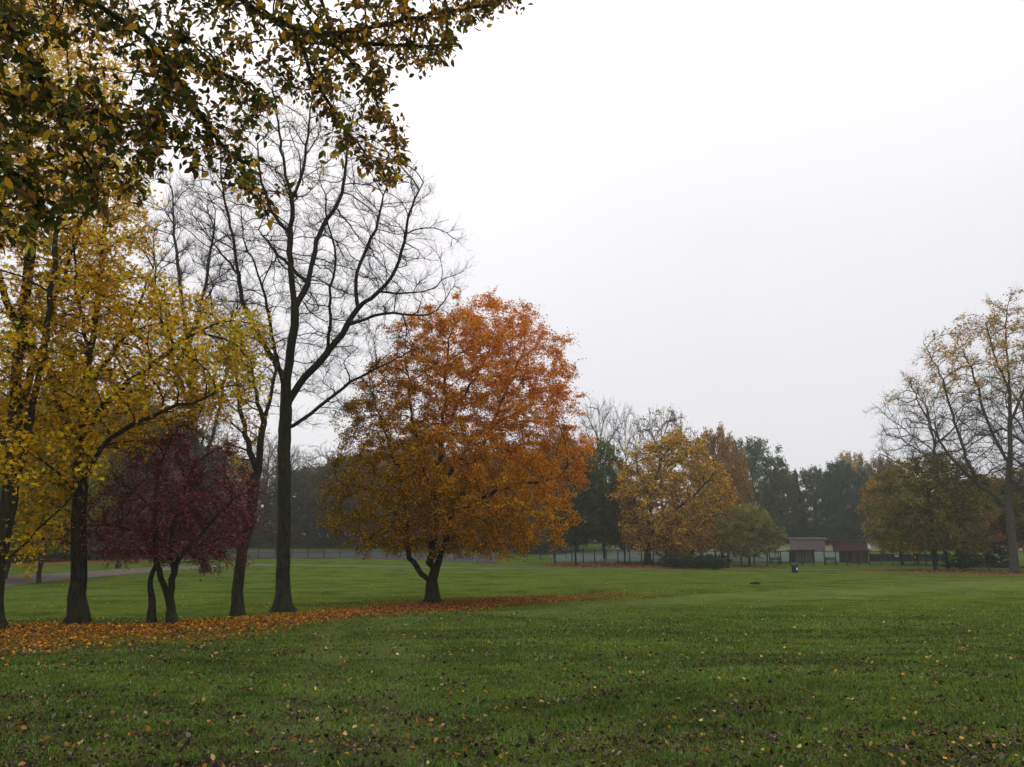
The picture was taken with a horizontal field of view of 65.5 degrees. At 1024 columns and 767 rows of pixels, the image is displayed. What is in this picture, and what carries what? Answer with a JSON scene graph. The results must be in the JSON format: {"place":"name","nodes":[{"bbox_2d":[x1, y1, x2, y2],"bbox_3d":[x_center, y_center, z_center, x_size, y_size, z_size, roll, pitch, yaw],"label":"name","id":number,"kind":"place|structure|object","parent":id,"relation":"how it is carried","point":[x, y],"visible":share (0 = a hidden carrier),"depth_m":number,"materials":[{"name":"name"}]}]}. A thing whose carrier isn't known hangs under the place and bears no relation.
{"place":"outdoors","nodes":[
{"label":"outdoors","id":0,"kind":"place"},
{"bbox_2d":[0,541,1023,766],"bbox_3d":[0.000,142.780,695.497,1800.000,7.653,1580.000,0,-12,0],"label":"ground","id":1,"kind":"structure","parent":0,"point":[466,579],"depth_m":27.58,"materials":[{"name":"green plant"}]},
{"bbox_2d":[0,389,23,425],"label":"olive tree","id":2,"kind":"object","parent":1,"relation":"on","point":[3,402],"depth_m":107.11,"materials":[{"name":"green plant"}]},
{"bbox_2d":[11,540,70,561],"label":"undergrowth bush","id":3,"kind":"object","parent":1,"relation":"on","point":[45,557],"visible":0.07,"depth_m":90.34,"materials":[{"name":"green plant"}]},
{"bbox_2d":[0,412,89,578],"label":"yellow green tree","id":4,"kind":"object","parent":1,"relation":"on","point":[7,563],"visible":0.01,"depth_m":61.92,"materials":[{"name":"green plant"}]},
{"bbox_2d":[39,386,80,414],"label":"olive tree","id":5,"kind":"object","parent":1,"relation":"on","point":[48,392],"depth_m":122.92,"materials":[{"name":"green plant"}]},
{"bbox_2d":[0,394,121,582],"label":"yellow green tree","id":6,"kind":"object","parent":1,"relation":"on","point":[40,567],"visible":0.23,"depth_m":57.63,"materials":[{"name":"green plant"}]},
{"bbox_2d":[0,0,156,629],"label":"maple tree","id":7,"kind":"object","parent":1,"relation":"on","point":[17,447],"visible":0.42,"depth_m":20.34,"materials":[{"name":"yellow plant"}]},
{"bbox_2d":[61,386,118,557],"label":"brown tree","id":8,"kind":"object","parent":1,"relation":"on","point":[100,439],"visible":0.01,"depth_m":108.50,"materials":[{"name":"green plant"}]},
{"bbox_2d":[115,560,120,567],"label":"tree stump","id":9,"kind":"object","parent":1,"relation":"on","point":[118,562],"visible":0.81,"depth_m":76.95,"materials":[{"name":"wood"}]},
{"bbox_2d":[87,407,150,558],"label":"olive tree","id":10,"kind":"object","parent":1,"relation":"on","point":[98,507],"visible":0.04,"depth_m":101.62,"materials":[{"name":"green plant"}]},
{"bbox_2d":[94,396,164,557],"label":"olive tree","id":11,"kind":"object","parent":1,"relation":"on","point":[122,408],"visible":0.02,"depth_m":109.98,"materials":[{"name":"green plant"}]},
{"bbox_2d":[95,378,168,535],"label":"olive tree","id":12,"kind":"object","parent":1,"relation":"on","point":[134,400],"visible":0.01,"depth_m":116.84,"materials":[{"name":"green plant"}]},
{"bbox_2d":[0,64,288,623],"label":"maple tree","id":13,"kind":"object","parent":1,"relation":"on","point":[78,610],"visible":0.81,"depth_m":21.32,"materials":[{"name":"yellow plant"}]},
{"bbox_2d":[98,404,203,561],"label":"bare tree","id":14,"kind":"object","parent":1,"relation":"on","point":[145,473],"visible":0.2,"depth_m":91.36,"materials":[{"name":"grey plant"}]},
{"bbox_2d":[45,412,270,623],"bbox_3d":[-9.443,3.808,21.730,5.601,6.110,4.856,0,-12,0],"label":"plum tree","id":15,"kind":"object","parent":1,"relation":"on","point":[172,530],"visible":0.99,"depth_m":21.31,"materials":[{"name":"purple plant"}]},
{"bbox_2d":[122,428,208,558],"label":"brown tree","id":16,"kind":"object","parent":1,"relation":"on","point":[165,488],"visible":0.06,"depth_m":99.92,"materials":[{"name":"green plant"}]},
{"bbox_2d":[108,419,229,554],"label":"olive tree","id":17,"kind":"object","parent":1,"relation":"on","point":[210,467],"visible":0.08,"depth_m":103.19,"materials":[{"name":"green plant"}]},
{"bbox_2d":[145,404,240,559],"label":"bare tree","id":18,"kind":"object","parent":1,"relation":"on","point":[218,492],"visible":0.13,"depth_m":100.36,"materials":[{"name":"grey plant"}]},
{"bbox_2d":[122,159,275,572],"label":"bare tree","id":19,"kind":"object","parent":1,"relation":"on","point":[178,268],"visible":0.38,"depth_m":75.54,"materials":[{"name":"grey plant"}]},
{"bbox_2d":[185,400,242,496],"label":"bare tree","id":20,"kind":"object","parent":1,"relation":"on","point":[204,422],"visible":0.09,"depth_m":121.80,"materials":[{"name":"grey plant"}]},
{"bbox_2d":[197,447,271,536],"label":"olive tree","id":21,"kind":"object","parent":1,"relation":"on","point":[246,461],"visible":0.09,"depth_m":146.01,"materials":[{"name":"green plant"}]},
{"bbox_2d":[216,476,272,528],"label":"bare tree","id":22,"kind":"object","parent":1,"relation":"on","point":[261,510],"visible":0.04,"depth_m":154.24,"materials":[{"name":"grey plant"}]},
{"bbox_2d":[211,330,280,616],"bbox_3d":[-9.374,2.982,28.473,3.277,10.779,2.370,0,-12,0],"label":"young tree","id":23,"kind":"object","parent":1,"relation":"on","point":[237,607],"visible":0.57,"depth_m":28.47,"materials":[{"name":"black plant"}]},
{"bbox_2d":[228,460,295,545],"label":"bare tree","id":24,"kind":"object","parent":1,"relation":"on","point":[265,494],"visible":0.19,"depth_m":151.70,"materials":[{"name":"grey plant"}]},
{"bbox_2d":[0,0,532,260],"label":"overhanging tree","id":25,"kind":"object","parent":1,"relation":"on","point":[153,126],"visible":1,"depth_m":6.81,"materials":[{"name":"green plant"}]},
{"bbox_2d":[242,431,303,541],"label":"bare tree","id":26,"kind":"object","parent":1,"relation":"on","point":[269,443],"visible":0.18,"depth_m":161.36,"materials":[{"name":"grey plant"}]},
{"bbox_2d":[243,440,313,546],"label":"bare tree","id":27,"kind":"object","parent":1,"relation":"on","point":[274,513],"visible":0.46,"depth_m":147.19,"materials":[{"name":"grey plant"}]},
{"bbox_2d":[262,451,317,537],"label":"bare tree","id":28,"kind":"object","parent":1,"relation":"on","point":[293,478],"visible":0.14,"depth_m":157.43,"materials":[{"name":"grey plant"}]},
{"bbox_2d":[258,466,333,543],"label":"olive tree","id":29,"kind":"object","parent":1,"relation":"on","point":[300,505],"visible":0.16,"depth_m":155.28,"materials":[{"name":"green plant"}]},
{"bbox_2d":[122,551,497,562],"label":"fence","id":30,"kind":"object","parent":1,"relation":"on","point":[327,554],"visible":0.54,"depth_m":112.75,"materials":[{"name":"grey metal"}]},
{"bbox_2d":[148,69,473,612],"bbox_3d":[-8.304,-2.330,32.631,14.053,22.879,11.065,0,-12,0],"label":"bare tree","id":31,"kind":"object","parent":1,"relation":"on","point":[282,602],"visible":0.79,"depth_m":32.03,"materials":[{"name":"black plant"}]},
{"bbox_2d":[298,526,360,546],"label":"undergrowth bush","id":32,"kind":"object","parent":1,"relation":"on","point":[321,541],"visible":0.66,"depth_m":141.44,"materials":[{"name":"green plant"}]},
{"bbox_2d":[291,438,368,542],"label":"bare tree","id":33,"kind":"object","parent":1,"relation":"on","point":[304,468],"visible":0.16,"depth_m":150.09,"materials":[{"name":"grey plant"}]},
{"bbox_2d":[0,589,695,674],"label":"leaf drift","id":34,"kind":"object","parent":1,"relation":"on","point":[298,616],"visible":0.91,"depth_m":21.08,"materials":[{"name":"orange plant"}]},
{"bbox_2d":[298,451,400,547],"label":"olive tree","id":35,"kind":"object","parent":1,"relation":"on","point":[308,495],"visible":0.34,"depth_m":139.53,"materials":[{"name":"green plant"}]},
{"bbox_2d":[372,444,413,535],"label":"brown tree","id":36,"kind":"object","parent":1,"relation":"on","point":[386,469],"visible":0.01,"depth_m":153.29,"materials":[{"name":"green plant"}]},
{"bbox_2d":[223,546,566,559],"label":"court fence","id":37,"kind":"object","parent":1,"relation":"on","point":[310,552],"visible":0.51,"depth_m":107.94,"materials":[{"name":"grey metal"}]},
{"bbox_2d":[379,435,446,546],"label":"olive tree","id":38,"kind":"object","parent":1,"relation":"on","point":[411,480],"visible":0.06,"depth_m":146.74,"materials":[{"name":"green plant"}]},
{"bbox_2d":[410,531,464,546],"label":"undergrowth bush","id":39,"kind":"object","parent":1,"relation":"on","point":[416,542],"visible":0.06,"depth_m":141.56,"materials":[{"name":"green plant"}]},
{"bbox_2d":[312,286,600,602],"bbox_3d":[-2.569,2.808,37.274,13.795,14.746,12.673,0,-12,0],"label":"orange tree","id":40,"kind":"object","parent":1,"relation":"on","point":[435,502],"visible":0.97,"depth_m":35.46,"materials":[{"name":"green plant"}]},
{"bbox_2d":[438,453,509,530],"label":"brown tree","id":41,"kind":"object","parent":1,"relation":"on","point":[471,491],"visible":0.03,"depth_m":141.46,"materials":[{"name":"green plant"}]},
{"bbox_2d":[457,456,525,540],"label":"olive tree","id":42,"kind":"object","parent":1,"relation":"on","point":[495,488],"visible":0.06,"depth_m":143.88,"materials":[{"name":"green plant"}]},
{"bbox_2d":[0,580,1022,662],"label":"scattered leaves","id":43,"kind":"object","parent":1,"relation":"on","point":[622,640],"visible":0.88,"depth_m":18.18,"materials":[{"name":"brown plant"}]},
{"bbox_2d":[0,613,1023,766],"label":"leaf fragments","id":44,"kind":"object","parent":1,"relation":"on","point":[486,744],"visible":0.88,"depth_m":8.27,"materials":[{"name":"plant"}]},
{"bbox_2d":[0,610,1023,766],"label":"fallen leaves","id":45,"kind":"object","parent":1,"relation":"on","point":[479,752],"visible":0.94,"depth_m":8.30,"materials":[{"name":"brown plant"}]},
{"bbox_2d":[500,479,540,550],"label":"olive tree","id":46,"kind":"object","parent":1,"relation":"on","point":[530,521],"visible":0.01,"depth_m":144.83,"materials":[{"name":"green plant"}]},
{"bbox_2d":[507,447,555,531],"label":"olive tree","id":47,"kind":"object","parent":1,"relation":"on","point":[522,461],"visible":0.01,"depth_m":162.27,"materials":[{"name":"green plant"}]},
{"bbox_2d":[503,527,569,552],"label":"undergrowth bush","id":48,"kind":"object","parent":1,"relation":"on","point":[544,548],"visible":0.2,"depth_m":138.21,"materials":[{"name":"green plant"}]},
{"bbox_2d":[89,487,994,543],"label":"woodland","id":49,"kind":"object","parent":1,"relation":"on","point":[323,536],"depth_m":207.72,"materials":[{"name":"green plant"}]},
{"bbox_2d":[532,472,577,563],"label":"dark green tree","id":50,"kind":"object","parent":1,"relation":"on","point":[546,533],"visible":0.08,"depth_m":107.23,"materials":[{"name":"green plant"}]},
{"bbox_2d":[525,433,603,550],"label":"olive tree","id":51,"kind":"object","parent":1,"relation":"on","point":[552,457],"visible":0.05,"depth_m":148.50,"materials":[{"name":"green plant"}]},
{"bbox_2d":[549,447,598,565],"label":"dark green tree","id":52,"kind":"object","parent":1,"relation":"on","point":[583,509],"visible":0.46,"depth_m":101.54,"materials":[{"name":"green plant"}]},
{"bbox_2d":[576,396,625,550],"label":"bare tree","id":53,"kind":"object","parent":1,"relation":"on","point":[596,426],"visible":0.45,"depth_m":150.97,"materials":[{"name":"grey plant"}]},
{"bbox_2d":[578,435,631,562],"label":"dark green tree","id":54,"kind":"object","parent":1,"relation":"on","point":[603,488],"visible":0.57,"depth_m":110.09,"materials":[{"name":"green plant"}]},
{"bbox_2d":[600,559,615,566],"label":"park bench","id":55,"kind":"object","parent":1,"relation":"on","point":[607,560],"visible":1,"depth_m":97.77,"materials":[{"name":"grey wood"}]},
{"bbox_2d":[602,479,644,562],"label":"dark green tree","id":56,"kind":"object","parent":1,"relation":"on","point":[620,545],"visible":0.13,"depth_m":110.62,"materials":[{"name":"green plant"}]},
{"bbox_2d":[602,401,647,551],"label":"bare tree","id":57,"kind":"object","parent":1,"relation":"on","point":[619,439],"visible":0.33,"depth_m":145.78,"materials":[{"name":"grey plant"}]},
{"bbox_2d":[624,403,697,552],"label":"bare tree","id":58,"kind":"object","parent":1,"relation":"on","point":[671,418],"visible":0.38,"depth_m":140.53,"materials":[{"name":"grey plant"}]},
{"bbox_2d":[571,549,768,565],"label":"post fence","id":59,"kind":"object","parent":1,"relation":"on","point":[629,553],"visible":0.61,"depth_m":107.12,"materials":[{"name":"green paint"}]},
{"bbox_2d":[658,552,688,568],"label":"evergreen bush","id":60,"kind":"object","parent":1,"relation":"on","point":[673,560],"visible":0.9,"depth_m":89.62,"materials":[{"name":"green plant"}]},
{"bbox_2d":[605,426,742,564],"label":"golden tree","id":61,"kind":"object","parent":1,"relation":"on","point":[652,490],"visible":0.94,"depth_m":104.20,"materials":[{"name":"yellow plant"}]},
{"bbox_2d":[676,554,712,568],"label":"evergreen bush","id":62,"kind":"object","parent":1,"relation":"on","point":[698,558],"visible":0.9,"depth_m":87.78,"materials":[{"name":"green plant"}]},
{"bbox_2d":[666,494,732,560],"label":"olive tree","id":63,"kind":"object","parent":1,"relation":"on","point":[720,507],"visible":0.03,"depth_m":114.32,"materials":[{"name":"green plant"}]},
{"bbox_2d":[699,553,732,569],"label":"evergreen bush","id":64,"kind":"object","parent":1,"relation":"on","point":[721,564],"visible":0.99,"depth_m":86.04,"materials":[{"name":"green plant"}]},
{"bbox_2d":[688,420,754,558],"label":"tree","id":65,"kind":"object","parent":1,"relation":"on","point":[723,453],"visible":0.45,"depth_m":120.52,"materials":[{"name":"brown plant"}]},
{"bbox_2d":[714,455,752,552],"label":"tree","id":66,"kind":"object","parent":1,"relation":"on","point":[744,492],"visible":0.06,"depth_m":127.38,"materials":[{"name":"brown plant"}]},
{"bbox_2d":[546,552,921,561],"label":"sports court","id":67,"kind":"object","parent":1,"relation":"on","point":[634,557],"visible":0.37,"depth_m":123.58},
{"bbox_2d":[870,554,943,560],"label":"barrier","id":68,"kind":"object","parent":67,"relation":"on","point":[888,558],"visible":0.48,"depth_m":113.31,"materials":[{"name":"grey metal"}]},
{"bbox_2d":[711,502,787,565],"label":"olive tree","id":69,"kind":"object","parent":1,"relation":"on","point":[748,525],"visible":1,"depth_m":98.90,"materials":[{"name":"green plant"}]},
{"bbox_2d":[730,435,798,539],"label":"broadleaf tree","id":70,"kind":"object","parent":1,"relation":"on","point":[756,449],"visible":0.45,"depth_m":185.45,"materials":[{"name":"green plant"}]},
{"bbox_2d":[770,557,781,564],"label":"park bench","id":71,"kind":"object","parent":1,"relation":"on","point":[773,558],"visible":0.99,"depth_m":106.28,"materials":[{"name":"brown paint"}]},
{"bbox_2d":[533,562,1023,574],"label":"leaf litter","id":72,"kind":"object","parent":1,"relation":"on","point":[732,566],"visible":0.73,"depth_m":92.92,"materials":[{"name":"plant"}]},
{"bbox_2d":[756,466,805,544],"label":"broadleaf tree","id":73,"kind":"object","parent":1,"relation":"on","point":[791,491],"visible":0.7,"depth_m":181.25,"materials":[{"name":"green plant"}]},
{"bbox_2d":[754,522,807,544],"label":"broadleaf tree","id":74,"kind":"object","parent":1,"relation":"on","point":[796,533],"visible":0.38,"depth_m":172.56,"materials":[{"name":"green plant"}]},
{"bbox_2d":[791,563,797,572],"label":"litter bin","id":75,"kind":"object","parent":1,"relation":"on","point":[794,569],"visible":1,"depth_m":75.60,"materials":[{"name":"black metal"}]},
{"bbox_2d":[790,468,806,537],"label":"conifer tree","id":76,"kind":"object","parent":1,"relation":"on","point":[800,497],"visible":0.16,"depth_m":187.74,"materials":[{"name":"green plant"}]},
{"bbox_2d":[786,550,815,562],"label":"wooden hut","id":77,"kind":"object","parent":1,"relation":"on","point":[807,556],"visible":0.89,"depth_m":109.40,"materials":[{"name":"wood"}]},
{"bbox_2d":[788,537,825,550],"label":"brick building","id":78,"kind":"structure","parent":1,"relation":"on","point":[808,543],"depth_m":145.09,"materials":[{"name":"brick"}]},
{"bbox_2d":[797,464,833,532],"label":"broadleaf tree","id":79,"kind":"object","parent":1,"relation":"on","point":[807,479],"visible":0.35,"depth_m":191.52,"materials":[{"name":"green plant"}]},
{"bbox_2d":[792,516,859,544],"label":"broadleaf tree","id":80,"kind":"object","parent":1,"relation":"on","point":[829,533],"visible":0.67,"depth_m":173.15,"materials":[{"name":"green plant"}]},
{"bbox_2d":[825,557,834,563],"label":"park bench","id":81,"kind":"object","parent":1,"relation":"on","point":[829,558],"visible":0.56,"depth_m":106.31,"materials":[{"name":"brown paint"}]},
{"bbox_2d":[812,458,866,534],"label":"broadleaf tree","id":82,"kind":"object","parent":1,"relation":"on","point":[837,501],"visible":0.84,"depth_m":181.94,"materials":[{"name":"green plant"}]},
{"bbox_2d":[825,450,869,515],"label":"broadleaf tree","id":83,"kind":"object","parent":1,"relation":"on","point":[854,466],"visible":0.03,"depth_m":214.01,"materials":[{"name":"green plant"}]},
{"bbox_2d":[829,540,871,550],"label":"brick building","id":84,"kind":"structure","parent":1,"relation":"on","point":[849,545],"depth_m":143.11,"materials":[{"name":"brick"}]},
{"bbox_2d":[836,550,869,562],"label":"wooden hut","id":85,"kind":"object","parent":1,"relation":"on","point":[863,557],"visible":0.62,"depth_m":109.48,"materials":[{"name":"wood"}]},
{"bbox_2d":[771,551,937,565],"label":"fence","id":86,"kind":"object","parent":1,"relation":"on","point":[903,554],"visible":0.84,"depth_m":102.28,"materials":[{"name":"metal"}]},
{"bbox_2d":[833,516,887,544],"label":"broadleaf tree","id":87,"kind":"object","parent":1,"relation":"on","point":[852,523],"visible":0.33,"depth_m":174.03,"materials":[{"name":"green plant"}]},
{"bbox_2d":[850,458,872,539],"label":"conifer tree","id":88,"kind":"object","parent":1,"relation":"on","point":[862,474],"visible":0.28,"depth_m":180.39,"materials":[{"name":"green plant"}]},
{"bbox_2d":[862,455,904,507],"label":"broadleaf tree","id":89,"kind":"object","parent":1,"relation":"on","point":[869,469],"visible":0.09,"depth_m":189.21,"materials":[{"name":"green plant"}]},
{"bbox_2d":[856,465,932,564],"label":"olive tree","id":90,"kind":"object","parent":1,"relation":"on","point":[864,500],"visible":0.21,"depth_m":106.47,"materials":[{"name":"green plant"}]},
{"bbox_2d":[890,506,949,563],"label":"olive tree","id":91,"kind":"object","parent":1,"relation":"on","point":[917,556],"visible":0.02,"depth_m":106.28,"materials":[{"name":"green plant"}]},
{"bbox_2d":[853,448,1004,569],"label":"olive tree","id":92,"kind":"object","parent":1,"relation":"on","point":[969,521],"visible":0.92,"depth_m":83.76,"materials":[{"name":"green plant"}]},
{"bbox_2d":[863,378,1019,568],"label":"bare tree","id":93,"kind":"object","parent":1,"relation":"on","point":[932,434],"visible":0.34,"depth_m":92.24,"materials":[{"name":"grey plant"}]},
{"bbox_2d":[871,282,1023,572],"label":"tall tree","id":94,"kind":"object","parent":1,"relation":"on","point":[1007,505],"visible":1,"depth_m":77.93,"materials":[{"name":"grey plant"}]},
{"bbox_2d":[941,551,982,568],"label":"evergreen bush","id":95,"kind":"object","parent":1,"relation":"on","point":[959,563],"visible":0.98,"depth_m":87.81,"materials":[{"name":"green plant"}]},
{"bbox_2d":[950,544,982,554],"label":"olive tree","id":96,"kind":"object","parent":1,"relation":"on","point":[957,550],"visible":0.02,"depth_m":107.63,"materials":[{"name":"green plant"}]},
{"bbox_2d":[919,474,1023,566],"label":"olive tree","id":97,"kind":"object","parent":1,"relation":"on","point":[994,531],"visible":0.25,"depth_m":95.09,"materials":[{"name":"green plant"}]},
{"bbox_2d":[961,553,991,565],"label":"evergreen bush","id":98,"kind":"object","parent":1,"relation":"on","point":[979,556],"visible":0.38,"depth_m":99.06,"materials":[{"name":"green plant"}]},
{"bbox_2d":[949,349,1023,528],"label":"bare tree","id":99,"kind":"object","parent":1,"relation":"on","point":[992,376],"visible":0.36,"depth_m":96.59,"materials":[{"name":"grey plant"}]},
{"bbox_2d":[986,550,1009,567],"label":"evergreen bush","id":100,"kind":"object","parent":1,"relation":"on","point":[1001,554],"visible":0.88,"depth_m":93.65,"materials":[{"name":"green plant"}]},
{"bbox_2d":[985,463,1023,553],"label":"olive tree","id":101,"kind":"object","parent":1,"relation":"on","point":[1016,495],"visible":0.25,"depth_m":94.16,"materials":[{"name":"green plant"}]},
{"bbox_2d":[0,0,1023,540],"label":"sky","id":102,"kind":"structure","parent":0,"point":[754,217],"materials":[{"name":"white"}]},
{"bbox_2d":[5,564,1023,586],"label":"path","id":103,"kind":"structure","parent":0,"point":[18,579],"depth_m":73.17,"materials":[{"name":"grey asphalt"}]},
{"bbox_2d":[611,545,926,550],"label":"dry grass bank","id":104,"kind":"structure","parent":0,"point":[827,547],"depth_m":155.95,"materials":[{"name":"plant"}]}
]}

